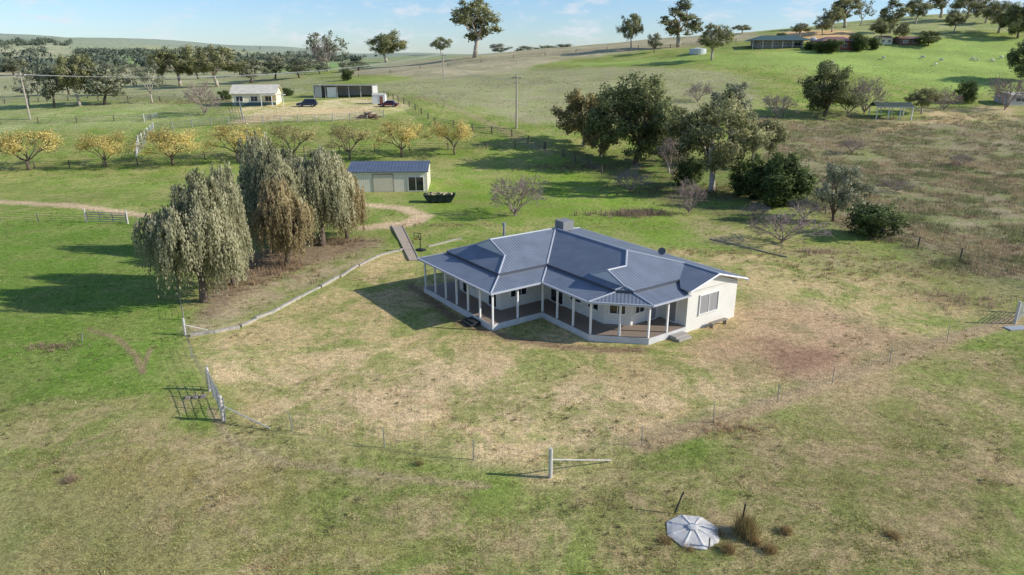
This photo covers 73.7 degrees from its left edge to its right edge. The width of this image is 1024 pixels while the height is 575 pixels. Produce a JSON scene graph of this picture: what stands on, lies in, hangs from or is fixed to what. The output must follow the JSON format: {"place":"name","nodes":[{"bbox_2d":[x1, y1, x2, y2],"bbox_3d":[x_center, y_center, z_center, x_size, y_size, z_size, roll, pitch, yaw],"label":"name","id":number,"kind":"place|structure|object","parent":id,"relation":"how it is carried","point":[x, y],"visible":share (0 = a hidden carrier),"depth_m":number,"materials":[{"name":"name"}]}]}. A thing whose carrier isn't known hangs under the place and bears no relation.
{"place":"outdoors","nodes":[
{"label":"outdoors","id":0,"kind":"place"},
{"bbox_2d":[392,225,418,260],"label":"path","id":1,"kind":"structure","parent":0,"point":[405,241],"depth_m":73.73,"materials":[{"name":"concrete"}]},
{"bbox_2d":[0,12,1023,574],"bbox_3d":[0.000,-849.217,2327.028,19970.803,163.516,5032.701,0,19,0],"label":"ground","id":2,"kind":"structure","parent":0,"point":[462,174],"depth_m":45.21,"materials":[{"name":"plant"}]},
{"bbox_2d":[0,57,30,74],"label":"gum tree","id":3,"kind":"object","parent":2,"relation":"on","point":[23,62],"visible":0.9,"depth_m":379.28,"materials":[{"name":"green plant"}]},
{"bbox_2d":[4,75,39,105],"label":"gum tree","id":4,"kind":"object","parent":2,"relation":"on","point":[26,90],"visible":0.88,"depth_m":168.74,"materials":[{"name":"green plant"}]},
{"bbox_2d":[0,129,68,169],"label":"autumn tree","id":5,"kind":"object","parent":2,"relation":"on","point":[10,142],"visible":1,"depth_m":116.10,"materials":[{"name":"yellow plant"}]},
{"bbox_2d":[20,63,69,107],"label":"gum tree","id":6,"kind":"object","parent":2,"relation":"on","point":[50,88],"visible":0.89,"depth_m":162.38,"materials":[{"name":"green plant"}]},
{"bbox_2d":[10,341,91,353],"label":"dry weeds","id":7,"kind":"object","parent":2,"relation":"on","point":[42,345],"visible":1,"depth_m":47.28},
{"bbox_2d":[52,51,99,105],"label":"gum tree","id":8,"kind":"object","parent":2,"relation":"on","point":[65,73],"visible":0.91,"depth_m":162.64,"materials":[{"name":"green plant"}]},
{"bbox_2d":[73,129,126,167],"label":"autumn tree","id":9,"kind":"object","parent":2,"relation":"on","point":[105,142],"visible":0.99,"depth_m":116.77,"materials":[{"name":"yellow plant"}]},
{"bbox_2d":[77,61,130,104],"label":"gum tree","id":10,"kind":"object","parent":2,"relation":"on","point":[110,79],"visible":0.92,"depth_m":165.58,"materials":[{"name":"green plant"}]},
{"bbox_2d":[128,59,165,103],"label":"gum tree","id":11,"kind":"object","parent":2,"relation":"on","point":[142,74],"visible":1,"depth_m":168.83,"materials":[{"name":"green plant"}]},
{"bbox_2d":[120,126,204,164],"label":"autumn tree","id":12,"kind":"object","parent":2,"relation":"on","point":[164,137],"visible":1,"depth_m":117.74,"materials":[{"name":"yellow plant"}]},
{"bbox_2d":[145,45,199,85],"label":"gum tree","id":13,"kind":"object","parent":2,"relation":"on","point":[181,65],"visible":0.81,"depth_m":243.34,"materials":[{"name":"green plant"}]},
{"bbox_2d":[0,36,377,71],"bbox_3d":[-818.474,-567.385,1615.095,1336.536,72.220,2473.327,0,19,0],"label":"distant woodland","id":14,"kind":"object","parent":2,"relation":"on","point":[136,53],"visible":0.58,"depth_m":1044.64,"materials":[{"name":"green plant"}]},
{"bbox_2d":[131,165,249,302],"bbox_3d":[-25.614,-3.864,54.105,8.057,11.589,7.352,-12,22,-32],"label":"pepper tree","id":15,"kind":"object","parent":2,"relation":"on","point":[195,233],"visible":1,"depth_m":52.67,"materials":[{"name":"green plant"}]},
{"bbox_2d":[184,79,220,114],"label":"bare tree","id":16,"kind":"object","parent":2,"relation":"on","point":[200,93],"visible":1,"depth_m":152.57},
{"bbox_2d":[184,43,249,86],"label":"gum tree","id":17,"kind":"object","parent":2,"relation":"on","point":[204,62],"visible":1,"depth_m":231.18,"materials":[{"name":"green plant"}]},
{"bbox_2d":[196,161,254,285],"bbox_3d":[-24.939,-5.077,58.063,4.968,11.390,4.898,-9,21,-25],"label":"pepper tree","id":18,"kind":"object","parent":2,"relation":"on","point":[235,205],"visible":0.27,"depth_m":57.37,"materials":[{"name":"green plant"}]},
{"bbox_2d":[198,123,273,161],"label":"autumn tree","id":19,"kind":"object","parent":2,"relation":"on","point":[223,130],"visible":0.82,"depth_m":120.90,"materials":[{"name":"yellow plant"}]},
{"bbox_2d":[189,271,299,295],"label":"dry weeds","id":20,"kind":"object","parent":2,"relation":"on","point":[254,281],"visible":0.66,"depth_m":60.34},
{"bbox_2d":[229,56,272,82],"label":"gum tree","id":21,"kind":"object","parent":2,"relation":"on","point":[248,71],"visible":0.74,"depth_m":255.76,"materials":[{"name":"green plant"}]},
{"bbox_2d":[229,84,285,105],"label":"farmhouse","id":22,"kind":"object","parent":2,"relation":"on","point":[257,94],"visible":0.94,"depth_m":163.87,"materials":[{"name":"white wood"}]},
{"bbox_2d":[135,110,383,154],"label":"wire fence","id":23,"kind":"object","parent":2,"relation":"on","point":[262,117],"visible":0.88,"depth_m":146.01,"materials":[{"name":"metal"}]},
{"bbox_2d":[0,141,544,170],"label":"wire fence","id":24,"kind":"object","parent":2,"relation":"on","point":[339,150],"visible":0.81,"depth_m":124.77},
{"bbox_2d":[236,129,313,253],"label":"pepper tree","id":25,"kind":"object","parent":2,"relation":"on","point":[263,164],"visible":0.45,"depth_m":65.84,"materials":[{"name":"green plant"}]},
{"bbox_2d":[259,54,293,78],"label":"gum tree","id":26,"kind":"object","parent":2,"relation":"on","point":[271,59],"visible":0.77,"depth_m":265.90,"materials":[{"name":"green plant"}]},
{"bbox_2d":[249,176,315,266],"bbox_3d":[-21.910,-6.274,64.914,6.302,9.117,6.390,13,23,34],"label":"pepper tree","id":27,"kind":"object","parent":2,"relation":"on","point":[283,218],"visible":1,"depth_m":63.38,"materials":[{"name":"green plant"}]},
{"bbox_2d":[207,249,360,285],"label":"dry weeds","id":28,"kind":"object","parent":2,"relation":"on","point":[273,267],"visible":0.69,"depth_m":64.65,"materials":[{"name":"plant"}]},
{"bbox_2d":[264,122,319,155],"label":"autumn tree","id":29,"kind":"object","parent":2,"relation":"on","point":[280,131],"visible":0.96,"depth_m":121.68,"materials":[{"name":"yellow plant"}]},
{"bbox_2d":[190,248,403,336],"bbox_3d":[-16.747,-0.167,59.905,2.231,0.336,26.148,8,20,23],"label":"sleeper edging","id":30,"kind":"object","parent":2,"relation":"on","point":[274,310],"visible":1,"depth_m":55.08,"materials":[{"name":"wood"}]},
{"bbox_2d":[279,57,315,77],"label":"gum tree","id":31,"kind":"object","parent":2,"relation":"on","point":[294,62],"visible":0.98,"depth_m":261.55,"materials":[{"name":"green plant"}]},
{"bbox_2d":[300,38,338,71],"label":"bare tree","id":32,"kind":"object","parent":2,"relation":"on","point":[314,50],"visible":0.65,"depth_m":305.89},
{"bbox_2d":[286,144,357,246],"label":"pepper tree","id":33,"kind":"object","parent":2,"relation":"on","point":[321,182],"visible":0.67,"depth_m":69.56,"materials":[{"name":"green plant"}]},
{"bbox_2d":[305,30,348,71],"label":"gum tree","id":34,"kind":"object","parent":2,"relation":"on","point":[330,45],"visible":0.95,"depth_m":301.32,"materials":[{"name":"green plant"}]},
{"bbox_2d":[254,235,414,245],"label":"dry weeds","id":35,"kind":"object","parent":2,"relation":"on","point":[342,241],"visible":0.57,"depth_m":74.05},
{"bbox_2d":[312,84,377,97],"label":"machinery shed","id":36,"kind":"structure","parent":2,"relation":"on","point":[330,90],"depth_m":188.10,"materials":[{"name":"grey metal"}]},
{"bbox_2d":[324,162,370,239],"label":"pepper tree","id":37,"kind":"object","parent":2,"relation":"on","point":[359,205],"visible":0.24,"depth_m":74.00,"materials":[{"name":"green plant"}]},
{"bbox_2d":[323,122,374,159],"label":"autumn tree","id":38,"kind":"object","parent":2,"relation":"on","point":[339,133],"visible":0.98,"depth_m":121.48,"materials":[{"name":"yellow plant"}]},
{"bbox_2d":[363,29,408,62],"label":"gum tree","id":39,"kind":"object","parent":2,"relation":"on","point":[389,44],"visible":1,"depth_m":895.35,"materials":[{"name":"green plant"}]},
{"bbox_2d":[226,403,548,472],"bbox_3d":[-7.039,7.662,35.158,18.716,1.305,0.450,6,19,16],"label":"wire fence","id":40,"kind":"object","parent":2,"relation":"on","point":[383,436],"visible":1,"depth_m":34.97,"materials":[{"name":"metal"}]},
{"bbox_2d":[347,161,430,191],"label":"shed","id":41,"kind":"structure","parent":2,"relation":"on","point":[392,176],"depth_m":101.61,"materials":[{"name":"metal"}]},
{"bbox_2d":[372,174,393,191],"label":"roller door","id":42,"kind":"structure","parent":41,"relation":"in","point":[381,182],"depth_m":101.38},
{"bbox_2d":[408,177,423,190],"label":"door","id":43,"kind":"structure","parent":41,"relation":"in","point":[414,183],"depth_m":101.70,"materials":[{"name":"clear glass"}]},
{"bbox_2d":[371,119,434,157],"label":"autumn tree","id":44,"kind":"object","parent":2,"relation":"on","point":[406,133],"visible":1,"depth_m":122.68,"materials":[{"name":"yellow plant"}]},
{"bbox_2d":[423,191,454,202],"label":"skip bin","id":45,"kind":"object","parent":2,"relation":"on","point":[435,197],"visible":1,"depth_m":93.99,"materials":[{"name":"metal"}]},
{"bbox_2d":[424,118,474,154],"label":"autumn tree","id":46,"kind":"object","parent":2,"relation":"on","point":[461,133],"visible":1,"depth_m":124.26,"materials":[{"name":"yellow plant"}]},
{"bbox_2d":[449,0,504,57],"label":"gum tree","id":47,"kind":"object","parent":2,"relation":"on","point":[465,14],"visible":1,"depth_m":297.31,"materials":[{"name":"green plant"}]},
{"bbox_2d":[383,90,601,173],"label":"wire fence","id":48,"kind":"object","parent":2,"relation":"on","point":[428,117],"visible":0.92,"depth_m":137.00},
{"bbox_2d":[0,224,1022,574],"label":"weed clumps","id":49,"kind":"object","parent":2,"relation":"on","point":[512,420],"visible":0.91,"depth_m":37.07,"materials":[{"name":"plant"}]},
{"bbox_2d":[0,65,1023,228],"bbox_3d":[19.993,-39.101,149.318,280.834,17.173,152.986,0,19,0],"label":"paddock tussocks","id":50,"kind":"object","parent":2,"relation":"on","point":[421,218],"visible":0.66,"depth_m":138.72,"materials":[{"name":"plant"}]},
{"bbox_2d":[487,174,546,215],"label":"bare shrub","id":51,"kind":"object","parent":2,"relation":"on","point":[495,196],"visible":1,"depth_m":85.02,"materials":[{"name":"plant"}]},
{"bbox_2d":[358,39,735,76],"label":"wire fence","id":52,"kind":"object","parent":2,"relation":"on","point":[528,55],"visible":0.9,"depth_m":280.77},
{"bbox_2d":[472,159,646,171],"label":"dry weeds","id":53,"kind":"object","parent":2,"relation":"on","point":[565,166],"visible":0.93,"depth_m":118.82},
{"bbox_2d":[548,447,611,477],"bbox_3d":[3.350,8.212,32.975,3.486,1.800,0.200,-8,20,-22],"label":"strainer post","id":54,"kind":"object","parent":2,"relation":"on","point":[551,459],"visible":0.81,"depth_m":32.44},
{"bbox_2d":[550,87,610,145],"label":"gum tree","id":55,"kind":"object","parent":2,"relation":"on","point":[578,102],"visible":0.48,"depth_m":127.67,"materials":[{"name":"green plant"}]},
{"bbox_2d":[417,218,748,344],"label":"house","id":56,"kind":"structure","parent":2,"relation":"on","point":[565,273],"depth_m":51.39,"materials":[{"name":"paint"}]},
{"bbox_2d":[698,290,719,315],"bbox_3d":[14.540,1.115,50.394,2.200,1.570,0.130,-13,22,-33],"label":"window","id":57,"kind":"structure","parent":56,"relation":"in","point":[708,302],"depth_m":50.39,"materials":[{"name":"white paint"}]},
{"bbox_2d":[581,122,618,156],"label":"gum tree","id":58,"kind":"object","parent":2,"relation":"on","point":[591,139],"visible":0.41,"depth_m":123.76,"materials":[{"name":"green plant"}]},
{"bbox_2d":[615,13,644,49],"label":"gum tree","id":59,"kind":"object","parent":2,"relation":"on","point":[630,28],"visible":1,"depth_m":278.21,"materials":[{"name":"green plant"}]},
{"bbox_2d":[580,71,681,165],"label":"gum tree","id":60,"kind":"object","parent":2,"relation":"on","point":[628,107],"visible":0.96,"depth_m":115.22,"materials":[{"name":"green plant"}]},
{"bbox_2d":[574,205,691,218],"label":"brush pile","id":61,"kind":"object","parent":2,"relation":"on","point":[638,212],"visible":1,"depth_m":86.91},
{"bbox_2d":[613,162,652,191],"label":"bare tree","id":62,"kind":"object","parent":2,"relation":"on","point":[641,177],"visible":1,"depth_m":102.11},
{"bbox_2d":[649,131,690,172],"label":"gum tree","id":63,"kind":"object","parent":2,"relation":"on","point":[655,151],"visible":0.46,"depth_m":113.88,"materials":[{"name":"green plant"}]},
{"bbox_2d":[656,135,692,177],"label":"bare tree","id":64,"kind":"object","parent":2,"relation":"on","point":[669,147],"visible":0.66,"depth_m":110.45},
{"bbox_2d":[656,0,704,46],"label":"gum tree","id":65,"kind":"object","parent":2,"relation":"on","point":[675,27],"visible":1,"depth_m":276.39,"materials":[{"name":"green plant"}]},
{"bbox_2d":[668,180,708,215],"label":"bare tree","id":66,"kind":"object","parent":2,"relation":"on","point":[688,203],"visible":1,"depth_m":86.95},
{"bbox_2d":[670,155,708,185],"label":"evergreen shrub","id":67,"kind":"object","parent":2,"relation":"on","point":[686,169],"visible":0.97,"depth_m":105.58,"materials":[{"name":"green plant"}]},
{"bbox_2d":[667,515,718,549],"bbox_3d":[7.619,10.200,28.783,2.127,0.380,2.127,3,19,10],"label":"concrete tank","id":68,"kind":"object","parent":2,"relation":"on","point":[695,531],"visible":1,"depth_m":28.58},
{"bbox_2d":[600,179,813,201],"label":"dry weeds","id":69,"kind":"object","parent":2,"relation":"on","point":[716,192],"visible":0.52,"depth_m":101.42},
{"bbox_2d":[696,22,735,59],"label":"gum tree","id":70,"kind":"object","parent":2,"relation":"on","point":[710,41],"visible":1,"depth_m":228.88,"materials":[{"name":"green plant"}]},
{"bbox_2d":[663,89,776,191],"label":"gum tree","id":71,"kind":"object","parent":2,"relation":"on","point":[716,157],"visible":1,"depth_m":97.45,"materials":[{"name":"green plant"}]},
{"bbox_2d":[682,419,778,446],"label":"dry weeds","id":72,"kind":"object","parent":2,"relation":"on","point":[732,429],"visible":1,"depth_m":36.73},
{"bbox_2d":[709,82,753,119],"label":"gum tree","id":73,"kind":"object","parent":2,"relation":"on","point":[737,88],"visible":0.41,"depth_m":143.50,"materials":[{"name":"green plant"}]},
{"bbox_2d":[726,156,761,195],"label":"evergreen shrub","id":74,"kind":"object","parent":2,"relation":"on","point":[738,182],"visible":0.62,"depth_m":98.09,"materials":[{"name":"green plant"}]},
{"bbox_2d":[729,507,765,541],"bbox_3d":[9.831,9.861,28.549,1.681,1.178,1.592,0,19,0],"label":"grass clump","id":75,"kind":"object","parent":2,"relation":"on","point":[748,526],"visible":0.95,"depth_m":28.45,"materials":[{"name":"plant"}]},
{"bbox_2d":[741,152,775,199],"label":"evergreen shrub","id":76,"kind":"object","parent":2,"relation":"on","point":[753,179],"visible":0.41,"depth_m":95.42,"materials":[{"name":"green plant"}]},
{"bbox_2d":[728,107,789,161],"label":"gum tree","id":77,"kind":"object","parent":2,"relation":"on","point":[780,131],"visible":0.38,"depth_m":115.94,"materials":[{"name":"green plant"}]},
{"bbox_2d":[652,244,890,259],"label":"dry weeds","id":78,"kind":"object","parent":2,"relation":"on","point":[704,252],"visible":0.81,"depth_m":70.09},
{"bbox_2d":[745,35,811,49],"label":"farmhouse","id":79,"kind":"object","parent":2,"relation":"on","point":[771,41],"visible":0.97,"depth_m":252.87,"materials":[{"name":"grey metal"}]},
{"bbox_2d":[760,93,801,117],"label":"bare shrub","id":80,"kind":"object","parent":2,"relation":"on","point":[775,103],"visible":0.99,"depth_m":156.23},
{"bbox_2d":[553,309,1013,472],"bbox_3d":[20.159,5.236,42.350,42.266,1.295,0.504,-10,21,-28],"label":"wire fence","id":81,"kind":"object","parent":2,"relation":"on","point":[787,385],"visible":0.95,"depth_m":39.94,"materials":[{"name":"metal"}]},
{"bbox_2d":[757,150,819,207],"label":"evergreen shrub","id":82,"kind":"object","parent":2,"relation":"on","point":[786,180],"visible":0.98,"depth_m":89.67,"materials":[{"name":"green plant"}]},
{"bbox_2d":[744,203,833,242],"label":"bare shrub","id":83,"kind":"object","parent":2,"relation":"on","point":[774,218],"visible":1,"depth_m":73.23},
{"bbox_2d":[787,196,828,218],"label":"bare shrub","id":84,"kind":"object","parent":2,"relation":"on","point":[805,203],"visible":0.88,"depth_m":83.01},
{"bbox_2d":[816,6,846,31],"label":"gum tree","id":85,"kind":"object","parent":2,"relation":"on","point":[834,13],"visible":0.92,"depth_m":285.48,"materials":[{"name":"green plant"}]},
{"bbox_2d":[797,59,869,116],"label":"gum tree","id":86,"kind":"object","parent":2,"relation":"on","point":[824,95],"visible":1,"depth_m":156.87,"materials":[{"name":"green plant"}]},
{"bbox_2d":[812,162,879,221],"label":"olive tree","id":87,"kind":"object","parent":2,"relation":"on","point":[836,179],"visible":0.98,"depth_m":81.32,"materials":[{"name":"green plant"}]},
{"bbox_2d":[830,0,866,27],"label":"gum tree","id":88,"kind":"object","parent":2,"relation":"on","point":[843,4],"visible":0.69,"depth_m":301.11,"materials":[{"name":"green plant"}]},
{"bbox_2d":[693,247,1023,296],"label":"dry weeds","id":89,"kind":"object","parent":2,"relation":"on","point":[885,265],"visible":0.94,"depth_m":64.54,"materials":[{"name":"plant"}]},
{"bbox_2d":[847,31,870,51],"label":"garden shrub","id":90,"kind":"object","parent":2,"relation":"on","point":[859,43],"visible":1,"depth_m":241.50,"materials":[{"name":"green plant"}]},
{"bbox_2d":[850,75,893,113],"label":"bare tree","id":91,"kind":"object","parent":2,"relation":"on","point":[864,89],"visible":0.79,"depth_m":161.71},
{"bbox_2d":[842,200,916,237],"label":"evergreen shrub","id":92,"kind":"object","parent":2,"relation":"on","point":[866,220],"visible":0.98,"depth_m":75.18,"materials":[{"name":"green plant"}]},
{"bbox_2d":[868,17,892,35],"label":"gum tree","id":93,"kind":"object","parent":2,"relation":"on","point":[880,26],"visible":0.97,"depth_m":263.79,"materials":[{"name":"green plant"}]},
{"bbox_2d":[749,113,1023,276],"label":"scrub","id":94,"kind":"object","parent":2,"relation":"on","point":[972,201],"visible":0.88,"depth_m":110.50,"materials":[{"name":"plant"}]},
{"bbox_2d":[868,102,914,119],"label":"open shelter","id":95,"kind":"object","parent":2,"relation":"on","point":[892,105],"visible":0.87,"depth_m":158.76,"materials":[{"name":"green paint"}]},
{"bbox_2d":[878,0,910,32],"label":"gum tree","id":96,"kind":"object","parent":2,"relation":"on","point":[894,18],"visible":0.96,"depth_m":277.00,"materials":[{"name":"green plant"}]},
{"bbox_2d":[892,36,920,45],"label":"farm shed","id":97,"kind":"structure","parent":2,"relation":"on","point":[903,40],"depth_m":255.56,"materials":[{"name":"brick"}]},
{"bbox_2d":[901,0,934,23],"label":"gum tree","id":98,"kind":"object","parent":2,"relation":"on","point":[919,6],"visible":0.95,"depth_m":308.88,"materials":[{"name":"green plant"}]},
{"bbox_2d":[902,87,945,113],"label":"evergreen shrub","id":99,"kind":"object","parent":2,"relation":"on","point":[930,94],"visible":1,"depth_m":163.76,"materials":[{"name":"green plant"}]},
{"bbox_2d":[913,30,942,45],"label":"tree","id":100,"kind":"object","parent":2,"relation":"on","point":[927,37],"visible":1,"depth_m":251.85,"materials":[{"name":"green plant"}]},
{"bbox_2d":[848,236,1023,265],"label":"dry weeds","id":101,"kind":"object","parent":2,"relation":"on","point":[980,248],"visible":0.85,"depth_m":70.66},
{"bbox_2d":[943,8,971,32],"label":"gum tree","id":102,"kind":"object","parent":2,"relation":"on","point":[950,19],"visible":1,"depth_m":274.93,"materials":[{"name":"green plant"}]},
{"bbox_2d":[897,286,1023,318],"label":"dry weeds","id":103,"kind":"object","parent":2,"relation":"on","point":[953,302],"visible":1,"depth_m":56.19,"materials":[{"name":"plant"}]},
{"bbox_2d":[953,80,980,102],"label":"evergreen shrub","id":104,"kind":"object","parent":2,"relation":"on","point":[970,93],"visible":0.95,"depth_m":175.91,"materials":[{"name":"green plant"}]},
{"bbox_2d":[947,0,991,18],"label":"gum tree","id":105,"kind":"object","parent":2,"relation":"on","point":[958,4],"visible":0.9,"depth_m":315.07,"materials":[{"name":"green plant"}]},
{"bbox_2d":[977,0,1022,32],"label":"gum tree","id":106,"kind":"object","parent":2,"relation":"on","point":[997,15],"visible":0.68,"depth_m":270.60,"materials":[{"name":"green plant"}]},
{"bbox_2d":[985,74,1023,109],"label":"bare shrub","id":107,"kind":"object","parent":2,"relation":"on","point":[999,89],"visible":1,"depth_m":167.73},
{"bbox_2d":[997,3,1023,38],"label":"gum tree","id":108,"kind":"object","parent":2,"relation":"on","point":[1014,23],"visible":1,"depth_m":261.25,"materials":[{"name":"green plant"}]},
{"bbox_2d":[1004,40,1023,78],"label":"gum tree","id":109,"kind":"object","parent":2,"relation":"on","point":[1014,59],"visible":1,"depth_m":201.82,"materials":[{"name":"green plant"}]},
{"bbox_2d":[0,0,1023,53],"label":"sky","id":110,"kind":"structure","parent":0,"point":[285,23],"materials":[{"name":"blue"}]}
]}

